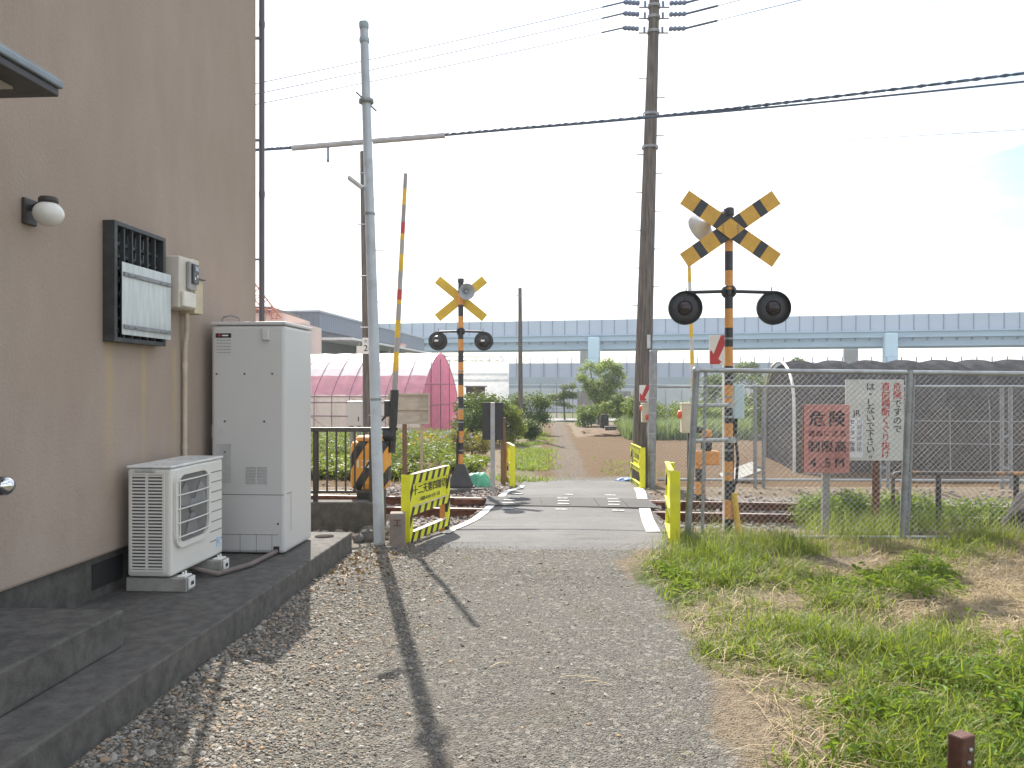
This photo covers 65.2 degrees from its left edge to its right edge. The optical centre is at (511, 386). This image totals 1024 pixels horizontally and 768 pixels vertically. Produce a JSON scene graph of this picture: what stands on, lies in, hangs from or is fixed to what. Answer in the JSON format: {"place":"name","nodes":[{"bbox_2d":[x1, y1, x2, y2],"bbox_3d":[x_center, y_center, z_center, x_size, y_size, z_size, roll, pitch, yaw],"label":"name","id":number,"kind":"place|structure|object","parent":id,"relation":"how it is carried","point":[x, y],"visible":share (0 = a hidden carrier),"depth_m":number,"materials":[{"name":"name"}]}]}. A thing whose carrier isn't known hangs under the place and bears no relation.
{"place":"outdoors","nodes":[
{"label":"outdoors","id":0,"kind":"place"},
{"bbox_2d":[68,540,802,767],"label":"gravel","id":1,"kind":"structure","parent":0,"point":[112,757],"depth_m":4.27,"materials":[{"name":"gravel"}]},
{"bbox_2d":[464,386,486,432],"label":"shed","id":2,"kind":"structure","parent":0,"point":[470,389],"depth_m":34.00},
{"bbox_2d":[420,481,666,549],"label":"crossing road","id":3,"kind":"structure","parent":0,"point":[539,527],"depth_m":9.55,"materials":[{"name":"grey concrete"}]},
{"bbox_2d":[440,485,659,532],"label":"edge lines","id":4,"kind":"object","parent":3,"relation":"on","point":[649,523],"visible":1,"depth_m":10.81,"materials":[{"name":"white paint"}]},
{"bbox_2d":[502,493,623,510],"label":"crossing markings","id":5,"kind":"object","parent":3,"relation":"on","point":[558,503],"visible":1,"depth_m":12.09,"materials":[{"name":"white paint"}]},
{"bbox_2d":[485,496,657,508],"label":"crossing panels","id":6,"kind":"object","parent":3,"relation":"on","point":[637,503],"visible":0.98,"depth_m":12.09,"materials":[{"name":"concrete"}]},
{"bbox_2d":[66,412,1023,767],"bbox_3d":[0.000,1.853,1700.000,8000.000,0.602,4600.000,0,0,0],"label":"ground","id":7,"kind":"structure","parent":0,"point":[578,452],"depth_m":4.64,"materials":[{"name":"gravel"}]},
{"bbox_2d":[0,0,264,608],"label":"house","id":8,"kind":"structure","parent":7,"relation":"on","point":[128,140],"depth_m":5.36,"materials":[{"name":"beige paint"}]},
{"bbox_2d":[0,476,15,495],"bbox_3d":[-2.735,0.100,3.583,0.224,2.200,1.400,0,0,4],"label":"door knob","id":9,"kind":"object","parent":8,"relation":"in","point":[7,484],"depth_m":4.12,"materials":[{"name":"silver metal"}]},
{"bbox_2d":[22,195,64,226],"bbox_3d":[-2.675,-1.000,4.582,0.206,0.167,0.163,0,0,4],"label":"wall lamp","id":10,"kind":"object","parent":8,"relation":"attached to","point":[46,210],"visible":1,"depth_m":4.54,"materials":[{"name":"white metal"}]},
{"bbox_2d":[103,220,171,345],"bbox_3d":[-2.638,-0.705,5.681,0.127,0.810,0.720,0,0,4],"label":"window","id":11,"kind":"structure","parent":8,"relation":"in","point":[137,286],"depth_m":5.57,"materials":[{"name":"grey metal"}]},
{"bbox_2d":[166,255,198,309],"bbox_3d":[-2.565,-0.800,6.213,0.198,0.400,0.230,0,0,4],"label":"electric meter","id":12,"kind":"object","parent":8,"relation":"attached to","point":[183,272],"visible":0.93,"depth_m":6.13,"materials":[{"name":"white paint"}]},
{"bbox_2d":[186,261,196,290],"bbox_3d":[-2.504,-0.860,6.254,0.034,0.220,0.120,0,0,4],"label":"window frame","id":13,"kind":"structure","parent":12,"relation":"in","point":[189,285],"depth_m":6.20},
{"bbox_2d":[182,313,188,455],"bbox_3d":[-2.608,0.411,6.400,0.085,1.998,0.047,0,0,42],"label":"conduit","id":14,"kind":"object","parent":8,"relation":"attached to","point":[184,385],"visible":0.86,"depth_m":6.39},
{"bbox_2d":[179,259,205,314],"bbox_3d":[-2.573,-0.800,6.444,0.149,0.440,0.160,0,0,4],"label":"junction box","id":15,"kind":"object","parent":8,"relation":"attached to","point":[198,310],"visible":0.36,"depth_m":6.44,"materials":[{"name":"plastic"}]},
{"bbox_2d":[0,532,351,767],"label":"concrete terrace","id":16,"kind":"structure","parent":7,"relation":"on","point":[171,639],"depth_m":4.46,"materials":[{"name":"concrete"}]},
{"bbox_2d":[0,607,122,716],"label":"concrete step","id":17,"kind":"object","parent":16,"relation":"on","point":[42,650],"visible":1,"depth_m":3.91,"materials":[{"name":"concrete"}]},
{"bbox_2d":[126,570,194,591],"bbox_3d":[-2.438,1.349,5.567,0.444,0.130,0.130,0,0,4],"label":"concrete block","id":18,"kind":"object","parent":16,"relation":"on","point":[184,582],"depth_m":5.51,"materials":[{"name":"white paint"}]},
{"bbox_2d":[127,455,222,576],"bbox_3d":[-2.437,0.923,5.871,0.356,0.760,0.846,0,0,4],"label":"outdoor unit","id":19,"kind":"object","parent":18,"relation":"on","point":[174,515],"visible":1,"depth_m":5.49,"materials":[{"name":"beige paint"}]},
{"bbox_2d":[179,554,228,572],"bbox_3d":[-2.398,1.349,6.126,0.444,0.130,0.130,0,0,4],"label":"concrete block","id":20,"kind":"object","parent":16,"relation":"on","point":[219,563],"depth_m":6.06,"materials":[{"name":"white paint"}]},
{"bbox_2d":[189,549,278,576],"bbox_3d":[-2.111,1.330,6.277,0.261,0.160,0.929,0,0,30],"label":"insulated pipe","id":21,"kind":"object","parent":16,"relation":"on","point":[230,569],"visible":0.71,"depth_m":6.05,"materials":[{"name":"plastic"}]},
{"bbox_2d":[210,315,311,553],"bbox_3d":[-2.199,0.396,7.072,0.652,2.016,0.736,0,0,4],"label":"water heater tank","id":22,"kind":"object","parent":16,"relation":"on","point":[261,407],"visible":0.98,"depth_m":6.74,"materials":[{"name":"metal"}]},
{"bbox_2d":[256,284,321,353],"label":"house","id":23,"kind":"structure","parent":7,"relation":"on","point":[272,313],"depth_m":45.99,"materials":[{"name":"concrete"}]},
{"bbox_2d":[311,500,372,532],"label":"concrete wall","id":24,"kind":"structure","parent":7,"relation":"on","point":[355,516],"depth_m":8.88,"materials":[{"name":"concrete"}]},
{"bbox_2d":[311,427,372,500],"bbox_3d":[-2.840,0.875,9.000,2.720,0.830,0.060,0,0,0],"label":"metal railing","id":25,"kind":"object","parent":24,"relation":"on","point":[315,491],"visible":0.24,"depth_m":8.98,"materials":[{"name":"brown metal"}]},
{"bbox_2d":[347,401,362,461],"bbox_3d":[-3.442,1.234,17.599,0.320,1.823,0.320,0,0,-4],"label":"equipment cabinet","id":26,"kind":"object","parent":7,"relation":"on","point":[355,413],"visible":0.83,"depth_m":17.45,"materials":[{"name":"metal"}]},
{"bbox_2d":[356,151,370,434],"bbox_3d":[-2.966,-1.339,16.495,0.424,6.994,0.301,0,0,0],"label":"wooden pole","id":27,"kind":"object","parent":7,"relation":"on","point":[363,349],"visible":0.42,"depth_m":16.39,"materials":[{"name":"brown wood"}]},
{"bbox_2d":[283,310,446,355],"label":"warehouse","id":28,"kind":"structure","parent":7,"relation":"on","point":[341,334],"depth_m":56.78,"materials":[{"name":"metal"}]},
{"bbox_2d":[347,20,384,544],"bbox_3d":[-1.471,-0.952,8.096,0.381,5.494,0.160,0,0,-11],"label":"steel pole","id":29,"kind":"object","parent":7,"relation":"on","point":[366,101],"visible":0.96,"depth_m":8.06,"materials":[{"name":"metal"}]},
{"bbox_2d":[359,529,373,541],"bbox_3d":[-1.496,1.560,8.298,0.195,0.172,0.140,0,0,0],"label":"rock","id":30,"kind":"object","parent":7,"relation":"on","point":[368,535],"visible":0.51,"depth_m":8.24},
{"bbox_2d":[351,173,407,523],"bbox_3d":[-1.563,-0.313,9.500,0.661,4.398,0.385,0,0,0],"label":"barrier machine","id":31,"kind":"object","parent":7,"relation":"on","point":[389,432],"visible":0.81,"depth_m":9.41,"materials":[{"name":"orange paint"}]},
{"bbox_2d":[318,546,442,592],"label":"dead leaves","id":32,"kind":"object","parent":7,"relation":"on","point":[358,570],"visible":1,"depth_m":7.12,"materials":[{"name":"plant"}]},
{"bbox_2d":[311,353,456,433],"bbox_3d":[-11.488,0.247,37.301,17.070,3.506,5.398,0,0,12],"label":"greenhouse","id":33,"kind":"object","parent":7,"relation":"on","point":[336,382],"visible":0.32,"depth_m":34.37,"materials":[{"name":"plastic"}]},
{"bbox_2d":[311,426,481,481],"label":"flower bed plants","id":34,"kind":"object","parent":7,"relation":"on","point":[439,450],"visible":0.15,"depth_m":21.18,"materials":[{"name":"green plant"}]},
{"bbox_2d":[390,511,404,547],"bbox_3d":[-1.144,1.526,7.999,0.150,0.535,0.153,0,0,-6],"label":"boundary post","id":35,"kind":"object","parent":7,"relation":"on","point":[397,528],"visible":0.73,"depth_m":7.93,"materials":[{"name":"concrete"}]},
{"bbox_2d":[311,453,489,479],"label":"leafy vegetables","id":36,"kind":"object","parent":7,"relation":"on","point":[475,463],"visible":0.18,"depth_m":17.86,"materials":[{"name":"green plant"}]},
{"bbox_2d":[388,393,429,474],"bbox_3d":[-1.861,1.168,14.421,0.750,2.086,0.095,0,0,-6],"label":"notice board","id":37,"kind":"object","parent":7,"relation":"on","point":[413,408],"visible":0.73,"depth_m":14.41,"materials":[{"name":"brown wood"}]},
{"bbox_2d":[401,465,449,543],"bbox_3d":[-0.913,1.348,8.642,0.112,0.905,1.084,0,0,17],"label":"guard board","id":38,"kind":"object","parent":7,"relation":"on","point":[424,490],"visible":0.97,"depth_m":8.51,"materials":[{"name":"yellow paint"}]},
{"bbox_2d":[428,276,492,494],"bbox_3d":[-0.944,-0.043,14.949,1.204,4.068,0.750,0,0,-11],"label":"crossing signal","id":39,"kind":"object","parent":7,"relation":"on","point":[460,478],"visible":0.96,"depth_m":14.96,"materials":[{"name":"black paint"}]},
{"bbox_2d":[446,426,489,454],"bbox_3d":[-1.163,1.566,22.066,1.334,0.964,1.278,0,0,0],"label":"shrub","id":40,"kind":"object","parent":7,"relation":"on","point":[481,445],"visible":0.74,"depth_m":21.95,"materials":[{"name":"green plant"}]},
{"bbox_2d":[445,356,508,421],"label":"greenhouse","id":41,"kind":"object","parent":7,"relation":"on","point":[493,377],"visible":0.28,"depth_m":47.76,"materials":[{"name":"white plastic"}]},
{"bbox_2d":[470,472,489,486],"bbox_3d":[-0.646,1.808,15.099,0.578,0.384,0.432,0,0,0],"label":"green net","id":42,"kind":"object","parent":7,"relation":"on","point":[478,479],"visible":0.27,"depth_m":14.97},
{"bbox_2d":[447,388,518,444],"bbox_3d":[-0.974,1.172,26.864,2.444,2.258,2.709,0,0,0],"label":"shrub","id":43,"kind":"object","parent":7,"relation":"on","point":[472,421],"visible":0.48,"depth_m":26.48,"materials":[{"name":"green plant"}]},
{"bbox_2d":[482,402,502,492],"bbox_3d":[-0.351,1.218,14.588,0.380,1.851,0.065,0,0,2],"label":"road sign","id":44,"kind":"object","parent":7,"relation":"on","point":[492,422],"visible":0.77,"depth_m":14.60,"materials":[{"name":"metal"}]},
{"bbox_2d":[501,418,505,485],"bbox_3d":[-0.173,1.381,15.700,0.100,1.538,0.100,0,0,0],"label":"timber post","id":45,"kind":"object","parent":7,"relation":"on","point":[503,461],"visible":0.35,"depth_m":15.65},
{"bbox_2d":[294,555,724,763],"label":"grass sprigs","id":46,"kind":"object","parent":7,"relation":"on","point":[562,627],"depth_m":4.64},
{"bbox_2d":[506,442,514,487],"bbox_3d":[-0.055,1.647,15.944,0.112,1.005,1.114,0,0,-8],"label":"guard board","id":47,"kind":"object","parent":7,"relation":"on","point":[510,455],"visible":0.62,"depth_m":15.40,"materials":[{"name":"yellow paint"}]},
{"bbox_2d":[500,403,527,444],"bbox_3d":[0.067,1.316,26.676,1.002,1.513,1.079,0,0,0],"label":"shrub","id":48,"kind":"object","parent":7,"relation":"on","point":[512,417],"visible":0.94,"depth_m":26.57,"materials":[{"name":"green plant"}]},
{"bbox_2d":[516,288,522,435],"bbox_3d":[0.304,-0.820,31.000,0.264,5.987,0.190,0,0,0],"label":"wooden pole","id":49,"kind":"object","parent":7,"relation":"on","point":[520,377],"visible":0.88,"depth_m":30.93,"materials":[{"name":"brown wood"}]},
{"bbox_2d":[507,390,556,428],"bbox_3d":[0.687,1.221,32.897,2.501,2.143,1.961,0,0,0],"label":"shrub","id":50,"kind":"object","parent":7,"relation":"on","point":[541,402],"visible":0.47,"depth_m":32.61,"materials":[{"name":"green plant"}]},
{"bbox_2d":[520,416,543,441],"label":"shrub","id":51,"kind":"object","parent":7,"relation":"on","point":[533,431],"visible":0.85,"depth_m":28.16,"materials":[{"name":"green plant"}]},
{"bbox_2d":[545,383,576,419],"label":"pine tree","id":52,"kind":"object","parent":7,"relation":"on","point":[563,395],"visible":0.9,"depth_m":46.89,"materials":[{"name":"green plant"}]},
{"bbox_2d":[577,389,595,422],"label":"corrugated fence","id":53,"kind":"object","parent":7,"relation":"on","point":[582,398],"visible":0.2,"depth_m":44.02,"materials":[{"name":"grey metal"}]},
{"bbox_2d":[574,403,610,426],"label":"shrub","id":54,"kind":"object","parent":7,"relation":"on","point":[589,415],"visible":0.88,"depth_m":39.36,"materials":[{"name":"green plant"}]},
{"bbox_2d":[577,428,619,436],"bbox_3d":[3.960,1.911,33.565,2.701,0.277,4.342,0,0,0],"label":"soil mound","id":55,"kind":"object","parent":7,"relation":"on","point":[595,432],"visible":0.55,"depth_m":32.21,"materials":[{"name":"soil"}]},
{"bbox_2d":[573,357,627,424],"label":"deciduous tree","id":56,"kind":"object","parent":7,"relation":"on","point":[602,393],"visible":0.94,"depth_m":41.79,"materials":[{"name":"green plant"}]},
{"bbox_2d":[600,414,608,428],"bbox_3d":[3.978,1.643,34.500,0.480,0.910,0.468,0,0,0],"label":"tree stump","id":57,"kind":"object","parent":7,"relation":"on","point":[604,419],"visible":0.67,"depth_m":34.34,"materials":[{"name":"grey"}]},
{"bbox_2d":[598,395,631,425],"bbox_3d":[5.215,1.301,38.111,2.272,1.814,1.842,0,0,32],"label":"shrub","id":58,"kind":"object","parent":7,"relation":"on","point":[608,406],"visible":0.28,"depth_m":37.94,"materials":[{"name":"green plant"}]},
{"bbox_2d":[606,392,627,425],"bbox_3d":[4.779,1.181,36.014,1.084,1.828,0.761,0,0,0],"label":"topiary tree","id":59,"kind":"object","parent":7,"relation":"on","point":[617,403],"visible":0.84,"depth_m":35.92,"materials":[{"name":"green plant"}]},
{"bbox_2d":[509,389,757,411],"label":"boundary wall","id":60,"kind":"structure","parent":7,"relation":"on","point":[669,397],"depth_m":62.17,"materials":[{"name":"concrete"}]},
{"bbox_2d":[630,443,644,488],"bbox_3d":[2.443,1.647,15.598,0.112,1.005,1.204,0,0,0],"label":"guard board","id":61,"kind":"object","parent":7,"relation":"on","point":[638,464],"visible":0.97,"depth_m":15.24,"materials":[{"name":"yellow paint"}]},
{"bbox_2d":[617,394,663,420],"bbox_3d":[5.307,1.209,33.029,1.986,1.968,2.078,0,0,21],"label":"shrub","id":62,"kind":"object","parent":7,"relation":"on","point":[629,405],"visible":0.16,"depth_m":33.02,"materials":[{"name":"green plant"}]},
{"bbox_2d":[639,403,648,483],"bbox_3d":[2.579,1.235,15.444,0.236,1.829,0.205,0,0,0],"label":"emergency button","id":63,"kind":"object","parent":7,"relation":"on","point":[644,408],"visible":0.67,"depth_m":15.39,"materials":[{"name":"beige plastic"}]},
{"bbox_2d":[647,350,657,488],"bbox_3d":[2.669,0.728,15.200,0.199,2.832,0.156,0,0,0],"label":"steel post","id":64,"kind":"object","parent":7,"relation":"on","point":[652,412],"visible":0.92,"depth_m":15.13,"materials":[{"name":"metal"}]},
{"bbox_2d":[623,0,685,484],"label":"utility pole","id":65,"kind":"object","parent":7,"relation":"on","point":[644,327],"visible":0.95,"depth_m":15.88,"materials":[{"name":"brown wood"}]},
{"bbox_2d":[256,1,623,83],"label":"overhead wire","id":66,"kind":"object","parent":65,"relation":"attached to","point":[451,41],"visible":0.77,"depth_m":14.07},
{"bbox_2d":[256,27,623,104],"bbox_3d":[-4.550,-4.284,12.163,15.438,5.697,0.032,0,0,-29],"label":"overhead wire","id":67,"kind":"object","parent":65,"relation":"attached to","point":[448,65],"visible":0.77,"depth_m":14.04,"materials":[{"name":"metal"}]},
{"bbox_2d":[256,12,623,93],"bbox_3d":[-4.551,-4.434,12.163,15.454,5.973,0.032,0,0,-29],"label":"overhead wire","id":68,"kind":"object","parent":65,"relation":"attached to","point":[450,52],"visible":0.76,"depth_m":14.07,"materials":[{"name":"metal"}]},
{"bbox_2d":[256,72,1023,161],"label":"overhead cable","id":69,"kind":"object","parent":65,"relation":"attached to","point":[376,140],"visible":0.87,"depth_m":15.49,"materials":[{"name":"black metal"}]},
{"bbox_2d":[639,385,648,402],"bbox_3d":[2.561,1.062,15.418,0.220,2.174,0.064,0,0,0],"label":"arrow sign","id":70,"kind":"object","parent":65,"relation":"attached to","point":[643,392],"visible":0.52,"depth_m":15.39,"materials":[{"name":"metal"}]},
{"bbox_2d":[686,0,739,14],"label":"overhead wire","id":71,"kind":"object","parent":65,"relation":"attached to","point":[703,9],"visible":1,"depth_m":15.66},
{"bbox_2d":[686,0,799,28],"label":"overhead wire","id":72,"kind":"object","parent":65,"relation":"attached to","point":[697,25],"visible":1,"depth_m":15.56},
{"bbox_2d":[558,129,1023,151],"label":"overhead wire","id":73,"kind":"object","parent":65,"relation":"attached to","point":[798,142],"visible":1,"depth_m":17.48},
{"bbox_2d":[311,495,1006,527],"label":"railway track","id":74,"kind":"structure","parent":7,"relation":"on","point":[460,510],"depth_m":11.99,"materials":[{"name":"metal"}]},
{"bbox_2d":[665,461,679,545],"bbox_3d":[1.708,1.349,8.554,0.112,1.005,1.096,0,0,8],"label":"guard board","id":75,"kind":"object","parent":7,"relation":"on","point":[672,497],"visible":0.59,"depth_m":8.02,"materials":[{"name":"yellow paint"}]},
{"bbox_2d":[657,399,701,421],"bbox_3d":[6.940,1.433,35.044,2.712,1.837,2.856,0,0,-38],"label":"shrub","id":76,"kind":"object","parent":7,"relation":"on","point":[661,407],"visible":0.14,"depth_m":35.04,"materials":[{"name":"green plant"}]},
{"bbox_2d":[677,403,690,471],"bbox_3d":[2.300,1.171,10.616,0.219,1.904,0.163,0,0,0],"label":"emergency button","id":77,"kind":"object","parent":7,"relation":"on","point":[683,413],"visible":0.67,"depth_m":10.54,"materials":[{"name":"beige plastic"}]},
{"bbox_2d":[615,414,761,439],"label":"leek rows","id":78,"kind":"object","parent":7,"relation":"on","point":[625,428],"visible":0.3,"depth_m":29.79,"materials":[{"name":"green plant"}]},
{"bbox_2d":[666,397,715,416],"bbox_3d":[8.290,1.432,36.062,2.771,1.889,2.398,0,0,0],"label":"shrub","id":79,"kind":"object","parent":7,"relation":"on","point":[673,405],"visible":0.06,"depth_m":35.94,"materials":[{"name":"green plant"}]},
{"bbox_2d":[378,312,1023,362],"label":"elevated road","id":80,"kind":"structure","parent":7,"relation":"on","point":[889,335],"depth_m":126.40,"materials":[{"name":"concrete"}]},
{"bbox_2d":[687,266,718,500],"bbox_3d":[3.240,-0.096,13.610,0.528,4.298,0.260,0,0,0],"label":"barrier machine","id":81,"kind":"object","parent":7,"relation":"on","point":[709,450],"visible":0.41,"depth_m":13.54,"materials":[{"name":"yellow paint"}]},
{"bbox_2d":[698,373,722,407],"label":"bushy tree","id":82,"kind":"object","parent":7,"relation":"on","point":[711,380],"visible":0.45,"depth_m":43.50,"materials":[{"name":"green plant"}]},
{"bbox_2d":[709,335,724,529],"bbox_3d":[2.390,0.637,9.268,0.222,2.454,0.064,0,0,0],"label":"arrow sign","id":83,"kind":"object","parent":7,"relation":"on","point":[716,349],"visible":0.49,"depth_m":9.24,"materials":[{"name":"metal"}]},
{"bbox_2d":[697,404,752,420],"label":"shrub","id":84,"kind":"object","parent":7,"relation":"on","point":[720,413],"visible":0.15,"depth_m":33.44,"materials":[{"name":"green plant"}]},
{"bbox_2d":[668,191,791,532],"bbox_3d":[2.412,-0.241,9.051,1.354,3.844,0.489,0,0,0],"label":"crossing signal","id":85,"kind":"object","parent":7,"relation":"on","point":[772,307],"visible":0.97,"depth_m":8.86,"materials":[{"name":"black paint"}]},
{"bbox_2d":[446,356,1023,388],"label":"sound barrier","id":86,"kind":"object","parent":7,"relation":"on","point":[547,375],"visible":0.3,"depth_m":114.48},
{"bbox_2d":[718,374,760,412],"bbox_3d":[10.675,0.781,35.971,3.018,2.824,2.624,0,0,0],"label":"bushy tree","id":87,"kind":"object","parent":7,"relation":"on","point":[751,379],"visible":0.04,"depth_m":36.27,"materials":[{"name":"green plant"}]},
{"bbox_2d":[719,462,761,481],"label":"concrete slab","id":88,"kind":"structure","parent":7,"relation":"on","point":[742,473],"depth_m":16.45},
{"bbox_2d":[733,361,770,388],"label":"distant tree","id":89,"kind":"object","parent":7,"relation":"on","point":[741,376],"visible":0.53,"depth_m":94.24,"materials":[{"name":"green plant"}]},
{"bbox_2d":[745,377,768,433],"bbox_3d":[9.812,0.986,30.000,2.108,2.749,2.031,0,0,0],"label":"bushy tree","id":90,"kind":"object","parent":7,"relation":"on","point":[759,397],"visible":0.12,"depth_m":30.08,"materials":[{"name":"green plant"}]},
{"bbox_2d":[618,533,1023,767],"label":"dry straw","id":91,"kind":"object","parent":7,"relation":"on","point":[1014,610],"visible":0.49,"depth_m":5.72,"materials":[{"name":"plant"}]},
{"bbox_2d":[802,405,849,534],"bbox_3d":[3.428,1.012,8.763,0.512,1.623,0.075,0,0,0],"label":"warning sign","id":92,"kind":"object","parent":7,"relation":"on","point":[839,433],"visible":0.93,"depth_m":8.73,"materials":[{"name":"metal"}]},
{"bbox_2d":[645,550,1023,767],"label":"ground weeds","id":93,"kind":"object","parent":7,"relation":"on","point":[832,743],"visible":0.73,"depth_m":4.21,"materials":[{"name":"green plant"}]},
{"bbox_2d":[647,499,1023,568],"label":"tall grass","id":94,"kind":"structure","parent":7,"relation":"on","point":[870,526],"depth_m":8.20,"materials":[{"name":"plant"}]},
{"bbox_2d":[658,385,1023,488],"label":"chain link fence","id":95,"kind":"object","parent":7,"relation":"on","point":[887,480],"visible":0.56,"depth_m":15.23,"materials":[{"name":"metal"}]},
{"bbox_2d":[684,367,1023,540],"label":"chain link fence","id":96,"kind":"object","parent":7,"relation":"on","point":[906,481],"visible":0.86,"depth_m":8.34,"materials":[{"name":"metal"}]},
{"bbox_2d":[692,518,1023,551],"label":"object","id":97,"kind":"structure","parent":7,"relation":"on","point":[947,538],"depth_m":8.07,"materials":[{"name":"plant"}]},
{"bbox_2d":[787,485,939,529],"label":"roadside weeds","id":98,"kind":"object","parent":7,"relation":"on","point":[835,498],"visible":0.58,"depth_m":10.02,"materials":[{"name":"green plant"}]},
{"bbox_2d":[845,380,903,527],"bbox_3d":[4.300,0.925,9.513,0.685,2.010,0.075,0,0,1],"label":"warning sign","id":99,"kind":"object","parent":7,"relation":"on","point":[888,417],"visible":0.81,"depth_m":9.48,"materials":[{"name":"metal"}]},
{"bbox_2d":[765,359,1023,473],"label":"net tunnel","id":100,"kind":"structure","parent":7,"relation":"on","point":[931,461],"depth_m":17.88,"materials":[{"name":"metal"}]},
{"bbox_2d":[870,492,1012,526],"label":"roadside weeds","id":101,"kind":"object","parent":7,"relation":"on","point":[984,507],"visible":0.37,"depth_m":10.64,"materials":[{"name":"green plant"}]},
{"bbox_2d":[891,471,1023,527],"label":"pipe guard rail","id":102,"kind":"object","parent":7,"relation":"on","point":[974,473],"visible":0.38,"depth_m":9.93,"materials":[{"name":"metal"}]},
{"bbox_2d":[947,730,974,767],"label":"metal post","id":103,"kind":"object","parent":7,"relation":"on","point":[961,747],"visible":1,"depth_m":2.96,"materials":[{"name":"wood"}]},
{"bbox_2d":[1000,489,1023,533],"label":"net heap","id":104,"kind":"object","parent":7,"relation":"on","point":[1019,511],"visible":0.37,"depth_m":8.56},
{"bbox_2d":[481,431,663,481],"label":"path grass","id":105,"kind":"structure","parent":0,"point":[527,458],"depth_m":20.57,"materials":[{"name":"plant"}]},
{"bbox_2d":[548,418,615,420],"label":"side road","id":106,"kind":"structure","parent":0,"point":[571,419],"depth_m":47.61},
{"bbox_2d":[256,0,1023,362],"label":"sky","id":107,"kind":"structure","parent":0,"point":[931,223],"materials":[{"name":"white"}]},
{"bbox_2d":[311,480,1021,540],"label":"ballast gravel","id":108,"kind":"structure","parent":0,"point":[392,488],"depth_m":12.90,"materials":[{"name":"gravel"}]},
{"bbox_2d":[626,514,1023,767],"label":"grass","id":109,"kind":"structure","parent":0,"point":[887,642],"depth_m":4.81,"materials":[{"name":"plant"}]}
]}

